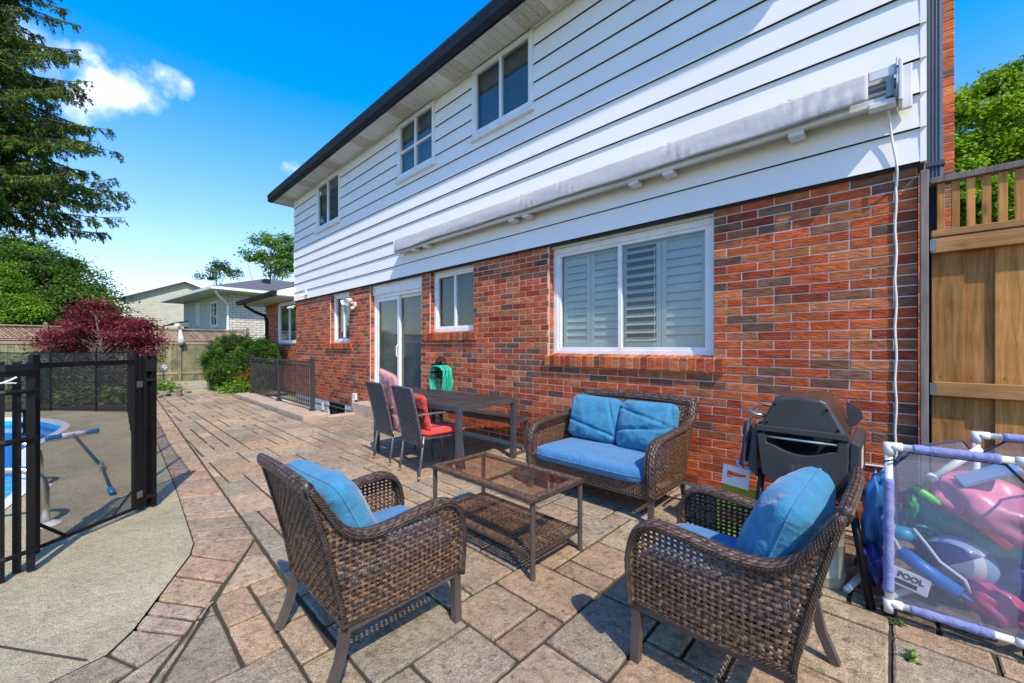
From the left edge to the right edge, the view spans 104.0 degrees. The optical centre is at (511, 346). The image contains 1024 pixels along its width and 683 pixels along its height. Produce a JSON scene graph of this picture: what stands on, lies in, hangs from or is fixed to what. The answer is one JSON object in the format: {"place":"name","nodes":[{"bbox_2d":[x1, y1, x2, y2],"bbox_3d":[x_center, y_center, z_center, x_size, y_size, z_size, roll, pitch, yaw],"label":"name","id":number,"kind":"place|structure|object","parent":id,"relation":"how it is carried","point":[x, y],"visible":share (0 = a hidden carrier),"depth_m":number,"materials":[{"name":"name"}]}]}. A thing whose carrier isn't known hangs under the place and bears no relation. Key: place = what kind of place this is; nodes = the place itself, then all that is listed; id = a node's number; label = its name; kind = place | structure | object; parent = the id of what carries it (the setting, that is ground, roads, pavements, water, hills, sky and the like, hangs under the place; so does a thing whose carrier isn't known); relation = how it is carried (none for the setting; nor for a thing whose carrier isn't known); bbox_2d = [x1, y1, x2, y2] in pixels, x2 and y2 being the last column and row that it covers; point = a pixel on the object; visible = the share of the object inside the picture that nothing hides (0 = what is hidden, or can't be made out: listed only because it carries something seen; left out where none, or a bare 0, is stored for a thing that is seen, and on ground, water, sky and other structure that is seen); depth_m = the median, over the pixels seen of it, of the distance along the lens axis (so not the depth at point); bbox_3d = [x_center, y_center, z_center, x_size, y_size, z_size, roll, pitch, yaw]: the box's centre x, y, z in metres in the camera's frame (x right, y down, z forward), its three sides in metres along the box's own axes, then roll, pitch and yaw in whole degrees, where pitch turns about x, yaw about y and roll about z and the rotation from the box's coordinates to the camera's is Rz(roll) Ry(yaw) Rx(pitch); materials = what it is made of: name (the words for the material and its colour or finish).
{"place":"outdoors","nodes":[
{"label":"outdoors","id":0,"kind":"place"},
{"bbox_2d":[0,412,192,682],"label":"pool deck","id":1,"kind":"structure","parent":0,"point":[97,589],"depth_m":2.27,"materials":[{"name":"concrete"}]},
{"bbox_2d":[5,417,25,509],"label":"swimming pool","id":2,"kind":"structure","parent":1,"relation":"in","point":[8,462],"depth_m":5.09,"materials":[{"name":"liquid"}]},
{"bbox_2d":[5,466,25,474],"bbox_3d":[-3.834,1.275,2.953,0.759,0.772,0.178,0,0,-19],"label":"pool handrail","id":3,"kind":"object","parent":1,"relation":"on","point":[8,469],"visible":0.09,"depth_m":2.96,"materials":[{"name":"silver metal"}]},
{"bbox_2d":[0,362,37,583],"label":"pool fence","id":4,"kind":"object","parent":1,"relation":"on","point":[16,371],"visible":1,"depth_m":2.40,"materials":[{"name":"black metal"}]},
{"bbox_2d":[0,645,87,660],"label":"deck joint","id":5,"kind":"object","parent":1,"relation":"on","point":[45,653],"visible":1,"depth_m":1.77,"materials":[{"name":"concrete"}]},
{"bbox_2d":[0,351,144,410],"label":"pool fence","id":6,"kind":"object","parent":1,"relation":"on","point":[8,358],"visible":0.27,"depth_m":8.33,"materials":[{"name":"black"}]},
{"bbox_2d":[137,356,156,510],"bbox_3d":[-3.068,0.715,3.355,0.074,1.270,0.126,0,0,20],"label":"pool fence","id":7,"kind":"object","parent":1,"relation":"on","point":[148,429],"visible":0.94,"depth_m":3.37,"materials":[{"name":"black metal"}]},
{"bbox_2d":[22,353,142,553],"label":"pool gate","id":8,"kind":"structure","parent":7,"relation":"attached to","point":[87,446],"depth_m":2.88,"materials":[{"name":"black metal"}]},
{"bbox_2d":[11,361,349,411],"bbox_3d":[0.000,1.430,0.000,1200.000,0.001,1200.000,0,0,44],"label":"lawn","id":9,"kind":"structure","parent":0,"point":[341,407],"depth_m":12.65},
{"bbox_2d":[0,260,72,338],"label":"broadleaf tree","id":10,"kind":"object","parent":9,"relation":"on","point":[19,306],"visible":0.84,"depth_m":21.04,"materials":[{"name":"green plant"}]},
{"bbox_2d":[18,303,85,335],"bbox_3d":[-26.262,-0.514,22.778,3.084,3.955,3.558,0,0,30],"label":"shrub","id":11,"kind":"object","parent":9,"relation":"on","point":[66,314],"visible":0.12,"depth_m":22.59,"materials":[{"name":"green plant"}]},
{"bbox_2d":[0,0,136,243],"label":"spruce tree","id":12,"kind":"object","parent":9,"relation":"on","point":[28,184],"visible":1,"depth_m":15.12,"materials":[{"name":"green plant"}]},
{"bbox_2d":[0,230,140,324],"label":"broadleaf tree","id":13,"kind":"object","parent":9,"relation":"on","point":[58,276],"visible":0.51,"depth_m":26.45,"materials":[{"name":"green plant"}]},
{"bbox_2d":[0,322,249,382],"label":"wooden fence","id":14,"kind":"object","parent":9,"relation":"on","point":[180,367],"visible":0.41,"depth_m":15.75,"materials":[{"name":"brown wood"}]},
{"bbox_2d":[177,330,185,344],"bbox_3d":[-13.034,-0.344,15.772,0.257,0.597,0.256,0,0,44],"label":"plastic bag","id":15,"kind":"object","parent":14,"relation":"hanging from","point":[180,340],"visible":1,"depth_m":15.70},
{"bbox_2d":[116,279,203,360],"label":"neighbour house","id":16,"kind":"structure","parent":9,"relation":"on","point":[152,305],"depth_m":38.99,"materials":[{"name":"beige"}]},
{"bbox_2d":[163,321,188,332],"bbox_3d":[-23.768,-0.555,31.145,6.600,4.029,4.612,0,0,44],"label":"neighbour porch","id":17,"kind":"object","parent":9,"relation":"on","point":[184,324],"visible":0.16,"depth_m":27.61,"materials":[{"name":"white"}]},
{"bbox_2d":[192,256,245,284],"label":"poplar tree","id":18,"kind":"object","parent":9,"relation":"on","point":[219,267],"visible":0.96,"depth_m":41.72,"materials":[{"name":"green plant"}]},
{"bbox_2d":[160,279,293,366],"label":"neighbour house","id":19,"kind":"structure","parent":9,"relation":"on","point":[216,307],"depth_m":24.14,"materials":[{"name":"white"}]},
{"bbox_2d":[196,303,199,325],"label":"window","id":20,"kind":"structure","parent":19,"relation":"in","point":[197,304],"depth_m":26.32,"materials":[{"name":"white glass"}]},
{"bbox_2d":[210,301,217,326],"bbox_3d":[-18.218,-1.965,24.453,1.300,1.550,0.070,0,0,38],"label":"window","id":21,"kind":"structure","parent":19,"relation":"in","point":[213,302],"depth_m":24.43,"materials":[{"name":"white glass"}]},
{"bbox_2d":[233,228,293,279],"bbox_3d":[-20.506,-4.229,33.882,4.931,11.383,4.949,0,0,44],"label":"birch tree","id":22,"kind":"object","parent":9,"relation":"on","point":[283,258],"visible":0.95,"depth_m":33.56,"materials":[{"name":"green plant"}]},
{"bbox_2d":[235,0,953,528],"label":"brick house","id":23,"kind":"structure","parent":9,"relation":"on","point":[729,290],"depth_m":4.22,"materials":[{"name":"red"}]},
{"bbox_2d":[278,300,295,342],"bbox_3d":[-6.743,-0.725,12.196,2.000,1.270,0.120,0,0,44],"label":"window","id":24,"kind":"structure","parent":23,"relation":"in","point":[289,315],"depth_m":12.52,"materials":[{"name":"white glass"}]},
{"bbox_2d":[314,169,340,233],"bbox_3d":[-4.404,-3.432,9.613,1.420,1.215,0.155,0,0,44],"label":"window","id":25,"kind":"structure","parent":23,"relation":"in","point":[330,186],"depth_m":9.65,"materials":[{"name":"white glass"}]},
{"bbox_2d":[330,402,344,414],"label":"window","id":26,"kind":"structure","parent":23,"relation":"in","point":[336,410],"depth_m":9.58,"materials":[{"name":"glass"}]},
{"bbox_2d":[334,293,348,341],"bbox_3d":[-3.890,-0.654,9.359,1.025,1.128,0.120,0,0,44],"label":"window","id":27,"kind":"structure","parent":23,"relation":"in","point":[343,311],"depth_m":9.62,"materials":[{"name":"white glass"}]},
{"bbox_2d":[340,298,355,309],"bbox_3d":[-3.537,-0.911,8.625,0.406,0.241,0.275,0,0,44],"label":"floodlight","id":28,"kind":"object","parent":23,"relation":"attached to","point":[346,301],"visible":1,"depth_m":8.59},
{"bbox_2d":[374,288,421,390],"bbox_3d":[-2.143,0.030,7.691,1.855,2.140,0.179,0,0,44],"label":"sliding door","id":29,"kind":"structure","parent":23,"relation":"in","point":[401,312],"depth_m":7.69,"materials":[{"name":"white glass"}]},
{"bbox_2d":[395,99,435,184],"bbox_3d":[-1.671,-3.532,7.001,1.200,1.085,0.155,0,0,44],"label":"window","id":30,"kind":"structure","parent":23,"relation":"in","point":[416,142],"depth_m":7.01,"materials":[{"name":"white glass"}]},
{"bbox_2d":[429,356,445,378],"bbox_3d":[-1.220,0.343,6.439,0.339,0.364,0.225,0,0,44],"label":"hose holder","id":31,"kind":"object","parent":23,"relation":"attached to","point":[439,363],"visible":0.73,"depth_m":6.45,"materials":[{"name":"black metal"}]},
{"bbox_2d":[429,365,452,390],"bbox_3d":[-1.137,0.620,6.367,0.434,0.639,0.216,0,0,44],"label":"garden hose","id":32,"kind":"object","parent":31,"relation":"hanging from","point":[434,377],"visible":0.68,"depth_m":6.30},
{"bbox_2d":[434,266,472,331],"bbox_3d":[-0.885,-0.739,6.489,1.115,0.998,0.120,0,0,44],"label":"window","id":33,"kind":"structure","parent":23,"relation":"in","point":[453,289],"depth_m":6.55,"materials":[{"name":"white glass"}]},
{"bbox_2d":[469,27,534,143],"bbox_3d":[-0.142,-3.542,5.540,1.230,1.065,0.155,0,0,44],"label":"window","id":34,"kind":"structure","parent":23,"relation":"in","point":[502,86],"depth_m":5.53,"materials":[{"name":"white glass"}]},
{"bbox_2d":[554,217,712,355],"bbox_3d":[1.265,-0.552,4.451,1.910,1.325,0.144,0,0,44],"label":"window","id":35,"kind":"structure","parent":23,"relation":"in","point":[650,292],"depth_m":4.36,"materials":[{"name":"white glass"}]},
{"bbox_2d":[393,57,911,253],"bbox_3d":[0.299,-1.775,4.931,6.560,0.310,0.193,0,0,44],"label":"retractable awning","id":36,"kind":"object","parent":23,"relation":"attached to","point":[793,120],"visible":1,"depth_m":3.50,"materials":[{"name":"fabric"}]},
{"bbox_2d":[865,109,898,467],"bbox_3d":[2.386,-0.387,3.061,0.823,2.537,0.134,0,0,44],"label":"cable","id":37,"kind":"object","parent":23,"relation":"attached to","point":[895,273],"visible":0.91,"depth_m":2.83,"materials":[{"name":"white plastic"}]},
{"bbox_2d":[954,54,1023,226],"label":"maple tree","id":38,"kind":"object","parent":9,"relation":"on","point":[995,137],"visible":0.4,"depth_m":11.59,"materials":[{"name":"green plant"}]},
{"bbox_2d":[158,380,226,395],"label":"path","id":39,"kind":"structure","parent":0,"point":[196,387],"depth_m":13.40,"materials":[{"name":"concrete"}]},
{"bbox_2d":[181,390,191,394],"bbox_3d":[-9.719,1.361,11.764,0.433,0.100,0.491,5,0,19],"label":"edging stone","id":40,"kind":"object","parent":39,"relation":"on","point":[183,392],"visible":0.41,"depth_m":11.71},
{"bbox_2d":[167,389,181,392],"bbox_3d":[-9.717,1.289,11.503,0.344,0.100,0.552,3,-3,-32],"label":"edging stone","id":41,"kind":"object","parent":40,"relation":"on","point":[176,391],"visible":0.63,"depth_m":11.38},
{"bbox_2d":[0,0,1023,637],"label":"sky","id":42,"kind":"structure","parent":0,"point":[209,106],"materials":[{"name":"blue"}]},
{"bbox_2d":[49,390,1023,682],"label":"patio","id":43,"kind":"structure","parent":0,"point":[594,636],"depth_m":2.07,"materials":[{"name":"stone"}]},
{"bbox_2d":[235,392,354,420],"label":"curb","id":44,"kind":"structure","parent":43,"relation":"on","point":[299,412],"depth_m":8.33,"materials":[{"name":"concrete"}]},
{"bbox_2d":[249,355,315,410],"bbox_3d":[-5.538,0.757,9.440,4.500,1.035,0.110,0,0,44],"label":"stair railing","id":45,"kind":"object","parent":44,"relation":"on","point":[254,375],"visible":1,"depth_m":9.07,"materials":[{"name":"metal"}]},
{"bbox_2d":[257,453,466,682],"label":"wicker armchair","id":46,"kind":"object","parent":43,"relation":"on","point":[449,560],"visible":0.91,"depth_m":1.71,"materials":[{"name":"brown wicker"}]},
{"bbox_2d":[305,505,450,588],"bbox_3d":[-0.661,0.965,1.994,0.539,0.106,0.589,0,0,44],"label":"seat cushion","id":47,"kind":"object","parent":46,"relation":"on","point":[383,514],"visible":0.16,"depth_m":1.93,"materials":[{"name":"fabric"}]},
{"bbox_2d":[282,459,384,562],"bbox_3d":[-0.843,0.773,1.868,0.580,0.482,0.262,0,27,41],"label":"back pillow","id":48,"kind":"object","parent":47,"relation":"on","point":[340,493],"visible":0.48,"depth_m":1.68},
{"bbox_2d":[366,381,432,465],"bbox_3d":[-1.363,0.888,4.867,0.669,0.948,0.474,0,0,-42],"label":"dining chair","id":49,"kind":"object","parent":43,"relation":"on","point":[380,407],"visible":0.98,"depth_m":4.68,"materials":[{"name":"grey wicker"}]},
{"bbox_2d":[379,368,400,432],"bbox_3d":[-1.429,0.630,4.685,0.071,0.709,0.509,-11,15,-38],"label":"back pad","id":50,"kind":"object","parent":49,"relation":"on","point":[387,379],"visible":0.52,"depth_m":4.59,"materials":[{"name":"fabric"}]},
{"bbox_2d":[391,385,464,480],"bbox_3d":[-0.911,0.888,4.380,0.669,0.948,0.474,0,0,-41],"label":"dining chair","id":51,"kind":"object","parent":43,"relation":"on","point":[407,414],"visible":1,"depth_m":4.20,"materials":[{"name":"wicker"}]},
{"bbox_2d":[413,393,430,430],"bbox_3d":[-0.999,0.700,4.275,0.074,0.409,0.449,-14,9,-37],"label":"back pad","id":52,"kind":"object","parent":51,"relation":"on","point":[421,406],"visible":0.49,"depth_m":4.13,"materials":[{"name":"fabric"}]},
{"bbox_2d":[421,421,464,436],"bbox_3d":[-0.840,0.905,4.426,0.529,0.076,0.489,0,0,-41],"label":"seat pad","id":53,"kind":"object","parent":51,"relation":"on","point":[440,427],"visible":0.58,"depth_m":4.28,"materials":[{"name":"fabric"}]},
{"bbox_2d":[374,389,516,471],"bbox_3d":[-0.852,0.991,4.984,1.560,0.738,0.970,0,0,39],"label":"dining table","id":54,"kind":"object","parent":43,"relation":"on","point":[458,403],"visible":0.73,"depth_m":4.69,"materials":[{"name":"metal"}]},
{"bbox_2d":[427,408,528,454],"bbox_3d":[-0.558,1.133,5.615,1.790,0.453,0.320,0,0,41],"label":"bench","id":55,"kind":"object","parent":43,"relation":"on","point":[492,416],"visible":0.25,"depth_m":5.19,"materials":[{"name":"metal"}]},
{"bbox_2d":[430,452,585,581],"bbox_3d":[-0.059,1.123,2.833,1.024,0.474,0.549,0,0,44],"label":"coffee table","id":56,"kind":"object","parent":43,"relation":"on","point":[474,516],"visible":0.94,"depth_m":2.70,"materials":[{"name":"wicker"}]},
{"bbox_2d":[526,388,698,518],"bbox_3d":[0.931,0.912,3.775,1.297,0.910,0.980,0,0,44],"label":"wicker loveseat","id":57,"kind":"object","parent":43,"relation":"on","point":[680,437],"visible":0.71,"depth_m":3.47,"materials":[{"name":"brown wicker"}]},
{"bbox_2d":[536,437,673,482],"bbox_3d":[0.815,1.010,3.654,1.159,0.136,0.669,0,0,44],"label":"seat cushion","id":58,"kind":"object","parent":57,"relation":"on","point":[614,461],"visible":0.77,"depth_m":3.48,"materials":[{"name":"fabric"}]},
{"bbox_2d":[568,394,621,442],"bbox_3d":[0.846,0.727,4.070,0.564,0.445,0.222,3,-14,42],"label":"back cushion","id":59,"kind":"object","parent":58,"relation":"on","point":[596,418],"visible":0.93,"depth_m":3.98,"materials":[{"name":"fabric"}]},
{"bbox_2d":[616,400,679,454],"bbox_3d":[1.233,0.735,3.665,0.574,0.465,0.237,-1,-18,46],"label":"back cushion","id":60,"kind":"object","parent":58,"relation":"on","point":[642,425],"visible":0.81,"depth_m":3.59,"materials":[{"name":"fabric"}]},
{"bbox_2d":[469,508,866,657],"bbox_3d":[0.691,1.362,2.154,2.380,0.019,1.880,0,0,44],"label":"joint moss","id":61,"kind":"object","parent":43,"relation":"on","point":[620,601],"visible":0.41,"depth_m":2.30,"materials":[{"name":"green plant"}]},
{"bbox_2d":[717,484,755,536],"bbox_3d":[1.663,1.210,2.898,0.297,0.300,0.292,0,0,44],"label":"toy box","id":62,"kind":"object","parent":43,"relation":"on","point":[750,493],"visible":0.07,"depth_m":2.88,"materials":[{"name":"green"}]},
{"bbox_2d":[624,466,864,682],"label":"wicker armchair","id":63,"kind":"object","parent":43,"relation":"on","point":[643,590],"visible":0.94,"depth_m":1.49,"materials":[{"name":"brown wicker"}]},
{"bbox_2d":[639,523,800,627],"bbox_3d":[0.922,0.966,1.761,0.589,0.107,0.539,0,0,44],"label":"seat cushion","id":64,"kind":"object","parent":63,"relation":"on","point":[726,540],"visible":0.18,"depth_m":1.70,"materials":[{"name":"fabric"}]},
{"bbox_2d":[735,467,835,598],"bbox_3d":[1.104,0.749,1.614,0.541,0.482,0.268,-5,24,-43],"label":"back pillow","id":65,"kind":"object","parent":64,"relation":"on","point":[792,512],"visible":0.66,"depth_m":1.45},
{"bbox_2d":[748,390,875,610],"bbox_3d":[2.012,0.830,2.672,0.650,1.079,1.129,0,0,44],"label":"gas grill","id":66,"kind":"object","parent":43,"relation":"on","point":[793,430],"visible":0.69,"depth_m":2.45,"materials":[{"name":"metal"}]},
{"bbox_2d":[721,460,754,489],"bbox_3d":[1.587,0.884,2.799,0.210,0.208,0.048,0,0,44],"label":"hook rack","id":67,"kind":"object","parent":66,"relation":"hanging from","point":[739,482],"visible":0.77,"depth_m":2.79,"materials":[{"name":"white plastic"}]},
{"bbox_2d":[739,417,752,465],"bbox_3d":[1.582,0.650,2.720,0.070,0.322,0.151,0,0,44],"label":"grill cloth","id":68,"kind":"object","parent":66,"relation":"hanging from","point":[745,447],"visible":0.98,"depth_m":2.68,"materials":[{"name":"fabric"}]},
{"bbox_2d":[815,529,845,589],"bbox_3d":[1.807,1.167,2.326,0.212,0.385,0.212,0,0,44],"label":"propane tank","id":69,"kind":"object","parent":43,"relation":"on","point":[835,577],"visible":0.3,"depth_m":2.23,"materials":[{"name":"metal"}]},
{"bbox_2d":[843,572,860,592],"bbox_3d":[2.035,1.301,2.319,0.465,0.112,0.036,0,0,-31],"label":"plastic pipe","id":70,"kind":"object","parent":43,"relation":"on","point":[852,584],"visible":0.33,"depth_m":2.23,"materials":[{"name":"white plastic"}]},
{"bbox_2d":[863,541,883,595],"bbox_3d":[2.014,1.201,2.225,0.127,0.308,0.319,-14,-9,43],"label":"swim bag","id":71,"kind":"object","parent":43,"relation":"on","point":[872,552],"visible":0.58,"depth_m":2.16,"materials":[{"name":"fabric"}]},
{"bbox_2d":[860,467,883,550],"bbox_3d":[2.039,0.918,2.238,0.134,0.480,0.225,6,4,44],"label":"swim bag","id":72,"kind":"object","parent":71,"relation":"on","point":[872,517],"visible":0.72,"depth_m":2.19,"materials":[{"name":"plastic"}]},
{"bbox_2d":[886,616,907,626],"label":"weed","id":73,"kind":"object","parent":43,"relation":"on","point":[900,623],"visible":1,"depth_m":1.95,"materials":[{"name":"green"}]},
{"bbox_2d":[904,648,923,665],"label":"weed","id":74,"kind":"object","parent":43,"relation":"on","point":[911,658],"visible":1,"depth_m":1.73,"materials":[{"name":"green"}]},
{"bbox_2d":[920,169,928,496],"bbox_3d":[2.818,0.083,2.736,0.040,2.555,0.090,0,0,44],"label":"fence post","id":75,"kind":"object","parent":43,"relation":"on","point":[924,315],"visible":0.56,"depth_m":2.70,"materials":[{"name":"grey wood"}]},
{"bbox_2d":[929,159,1023,489],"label":"wooden fence","id":76,"kind":"object","parent":75,"relation":"attached to","point":[977,384],"visible":0.8,"depth_m":2.58,"materials":[{"name":"brown wood"}]},
{"bbox_2d":[880,431,1023,656],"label":"toy basket","id":77,"kind":"object","parent":43,"relation":"on","point":[890,605],"visible":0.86,"depth_m":1.99,"materials":[{"name":"white plastic"}]},
{"bbox_2d":[894,524,915,541],"bbox_3d":[2.011,0.960,2.062,0.100,0.060,0.098,0,0,44],"label":"dive toy","id":78,"kind":"object","parent":77,"relation":"in","point":[904,533],"visible":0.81,"depth_m":2.03,"materials":[{"name":"plastic"}]},
{"bbox_2d":[894,565,931,597],"bbox_3d":[1.966,1.160,1.978,0.140,0.084,0.018,16,-1,43],"label":"sign","id":79,"kind":"object","parent":77,"relation":"in","point":[913,582],"visible":0.97,"depth_m":1.97,"materials":[{"name":"white plastic"}]},
{"bbox_2d":[907,495,918,518],"bbox_3d":[2.068,0.828,2.063,0.046,0.126,0.047,0,0,44],"label":"sand toy","id":80,"kind":"object","parent":77,"relation":"in","point":[912,507],"visible":1,"depth_m":2.05,"materials":[{"name":"plastic"}]},
{"bbox_2d":[913,486,940,504],"bbox_3d":[2.111,0.760,2.036,0.040,0.040,0.120,0,35,-46],"label":"sand toy","id":81,"kind":"object","parent":77,"relation":"in","point":[926,495],"visible":1,"depth_m":2.02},
{"bbox_2d":[894,525,971,593],"bbox_3d":[2.054,1.039,1.966,0.280,0.247,0.056,0,0,44],"label":"jump rope","id":82,"kind":"object","parent":77,"relation":"in","point":[938,560],"visible":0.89,"depth_m":1.96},
{"bbox_2d":[895,546,972,602],"bbox_3d":[2.043,1.100,1.947,0.074,0.177,0.263,0,0,-38],"label":"water blaster","id":83,"kind":"object","parent":77,"relation":"in","point":[926,570],"visible":0.98,"depth_m":1.93,"materials":[{"name":"plastic"}]},
{"bbox_2d":[912,513,995,548],"bbox_3d":[2.245,0.941,2.028,0.310,0.210,0.142,0,0,44],"label":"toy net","id":84,"kind":"object","parent":77,"relation":"in","point":[972,539],"visible":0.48,"depth_m":2.01,"materials":[{"name":"plastic"}]},
{"bbox_2d":[924,446,983,482],"bbox_3d":[2.163,0.579,1.960,0.246,0.186,0.042,0,0,6],"label":"plastic pipe","id":85,"kind":"object","parent":77,"relation":"in","point":[940,472],"visible":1,"depth_m":1.95,"materials":[{"name":"white plastic"}]},
{"bbox_2d":[894,492,1023,559],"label":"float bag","id":86,"kind":"object","parent":77,"relation":"in","point":[928,514],"visible":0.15,"depth_m":2.08,"materials":[{"name":"plastic"}]},
{"bbox_2d":[896,546,1023,601],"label":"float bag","id":87,"kind":"object","parent":77,"relation":"in","point":[1011,580],"visible":0.15,"depth_m":1.94,"materials":[{"name":"plastic"}]},
{"bbox_2d":[922,535,1000,583],"bbox_3d":[2.222,1.060,1.985,0.270,0.200,0.240,32,-28,20],"label":"beach ball","id":88,"kind":"object","parent":77,"relation":"in","point":[965,558],"visible":0.79,"depth_m":1.92,"materials":[{"name":"plastic"}]},
{"bbox_2d":[928,470,1023,550],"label":"inflatable ring","id":89,"kind":"object","parent":77,"relation":"in","point":[997,506],"visible":0.67,"depth_m":1.90,"materials":[{"name":"plastic"}]},
{"bbox_2d":[953,464,1023,487],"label":"plastic case","id":90,"kind":"object","parent":89,"relation":"on","point":[980,475],"visible":0.84,"depth_m":1.93,"materials":[{"name":"plastic"}]},
{"bbox_2d":[958,509,1013,550],"bbox_3d":[2.228,0.860,1.883,0.012,0.036,0.200,0,42,-46],"label":"paddle","id":91,"kind":"object","parent":77,"relation":"in","point":[1002,542],"visible":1,"depth_m":1.87,"materials":[{"name":"plastic"}]},
{"bbox_2d":[959,579,1023,628],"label":"inflatable ring","id":92,"kind":"object","parent":77,"relation":"in","point":[992,604],"visible":0.92,"depth_m":1.80,"materials":[{"name":"plastic"}]},
{"label":"planting bed","id":93,"kind":"structure","parent":0,"visible":0},
{"bbox_2d":[208,380,246,394],"bbox_3d":[-8.187,1.209,11.731,1.220,0.473,1.218,0,0,-35],"label":"perennial plant","id":94,"kind":"object","parent":93,"relation":"on","point":[224,388],"visible":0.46,"depth_m":11.61,"materials":[{"name":"green plant"}]},
{"bbox_2d":[196,329,285,390],"bbox_3d":[-8.470,0.539,12.569,3.876,2.239,2.090,0,0,44],"label":"yew shrub","id":95,"kind":"object","parent":93,"relation":"on","point":[216,362],"visible":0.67,"depth_m":12.23,"materials":[{"name":"green plant"}]},
{"bbox_2d":[232,363,249,392],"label":"perennial plant","id":96,"kind":"object","parent":93,"relation":"on","point":[247,373],"visible":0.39,"depth_m":11.50,"materials":[{"name":"green plant"}]},
{"bbox_2d":[222,379,270,394],"bbox_3d":[-7.549,1.191,11.468,1.346,0.510,1.280,0,0,44],"label":"perennial plant","id":97,"kind":"object","parent":93,"relation":"on","point":[242,390],"visible":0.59,"depth_m":11.29,"materials":[{"name":"green plant"}]},
{"bbox_2d":[221,370,285,392],"bbox_3d":[-7.721,1.073,11.832,1.304,0.764,1.660,0,0,44],"label":"perennial plant","id":98,"kind":"object","parent":93,"relation":"on","point":[242,381],"visible":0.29,"depth_m":11.73,"materials":[{"name":"green plant"}]},
{"bbox_3d":[-9.780,1.361,10.983,0.358,0.100,0.248,-2,2,-20],"label":"edging stone","id":99,"kind":"object","parent":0,"visible":0},
{"bbox_2d":[158,391,169,394],"bbox_3d":[-9.646,1.290,11.091,0.265,0.100,0.182,-3,0,-26],"label":"edging stone","id":100,"kind":"object","parent":99,"relation":"on","point":[163,392],"visible":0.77,"depth_m":11.02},
{"label":"planting bed","id":101,"kind":"structure","parent":0,"visible":0},
{"bbox_2d":[9,344,84,351],"bbox_3d":[-11.641,0.698,10.017,2.523,1.511,2.408,0,0,-17],"label":"shrub","id":102,"kind":"object","parent":101,"relation":"on","point":[49,347],"visible":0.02,"depth_m":9.94,"materials":[{"name":"green plant"}]},
{"bbox_2d":[11,296,187,364],"bbox_3d":[-11.595,-0.023,11.369,3.702,2.875,3.422,0,0,44],"label":"japanese maple","id":103,"kind":"object","parent":101,"relation":"on","point":[91,332],"visible":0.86,"depth_m":10.96,"materials":[{"name":"red plant"}]},
{"bbox_2d":[159,365,168,379],"bbox_3d":[-10.154,0.970,11.665,0.220,0.880,0.220,0,0,44],"label":"garden ornament","id":104,"kind":"object","parent":101,"relation":"on","point":[163,368],"visible":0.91,"depth_m":11.61,"materials":[{"name":"white plastic"}]},
{"bbox_2d":[159,382,184,389],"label":"perennial plant","id":105,"kind":"object","parent":101,"relation":"on","point":[175,385],"visible":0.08,"depth_m":11.82,"materials":[{"name":"green plant"}]},
{"bbox_2d":[157,377,187,394],"bbox_3d":[-9.874,1.147,11.271,1.047,0.582,1.191,0,0,44],"label":"perennial plant","id":106,"kind":"object","parent":101,"relation":"on","point":[165,386],"visible":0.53,"depth_m":11.25,"materials":[{"name":"green plant"}]},
{"bbox_2d":[171,392,180,395],"bbox_3d":[-9.667,1.360,11.361,0.443,0.100,0.312,3,-2,-12],"label":"edging stone","id":107,"kind":"object","parent":101,"relation":"on","point":[177,394],"visible":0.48,"depth_m":11.32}
]}

